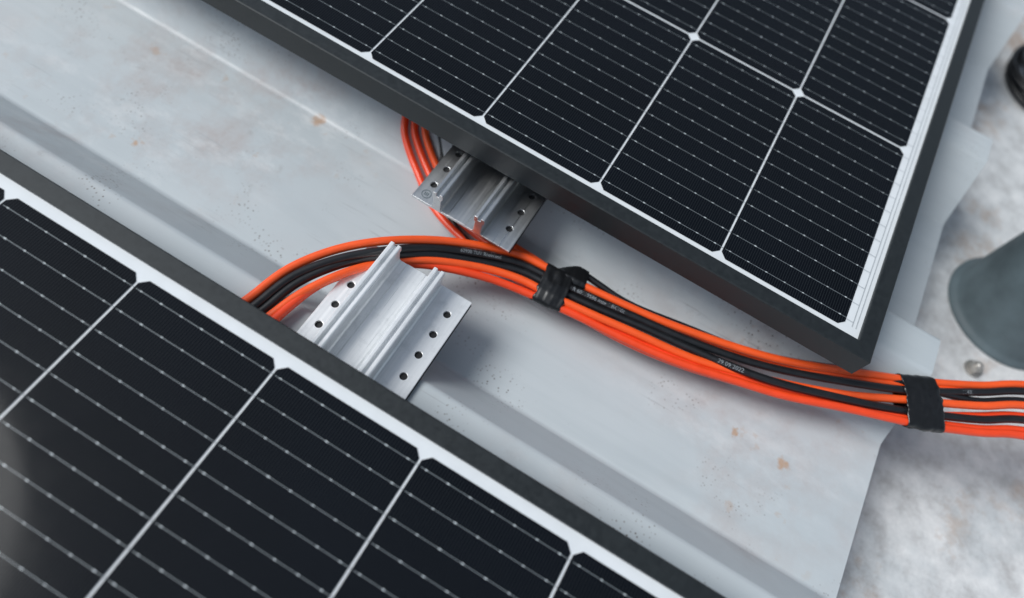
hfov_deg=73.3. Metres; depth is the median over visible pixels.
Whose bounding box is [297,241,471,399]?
mounting rail bracket
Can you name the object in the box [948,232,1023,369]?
vent pipe
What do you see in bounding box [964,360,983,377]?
roof bolt
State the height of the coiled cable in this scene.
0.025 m
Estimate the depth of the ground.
0.58 m
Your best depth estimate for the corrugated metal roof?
0.51 m
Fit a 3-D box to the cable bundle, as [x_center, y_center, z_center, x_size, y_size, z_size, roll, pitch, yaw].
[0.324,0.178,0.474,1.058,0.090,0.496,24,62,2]
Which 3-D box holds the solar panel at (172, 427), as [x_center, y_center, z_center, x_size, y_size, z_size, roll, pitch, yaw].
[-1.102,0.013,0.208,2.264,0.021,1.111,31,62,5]
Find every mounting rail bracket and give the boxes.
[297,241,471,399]
[412,145,546,252]
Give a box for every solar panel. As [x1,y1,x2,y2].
[0,149,725,597]
[202,0,984,373]
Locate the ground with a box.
[836,18,1023,597]
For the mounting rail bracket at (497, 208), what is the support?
on the corrugated metal roof
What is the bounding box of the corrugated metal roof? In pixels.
[0,0,1023,597]
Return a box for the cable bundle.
[242,116,1023,439]
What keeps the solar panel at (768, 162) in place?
on the mounting rail bracket at (497, 208)
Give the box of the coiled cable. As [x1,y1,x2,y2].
[1006,44,1023,105]

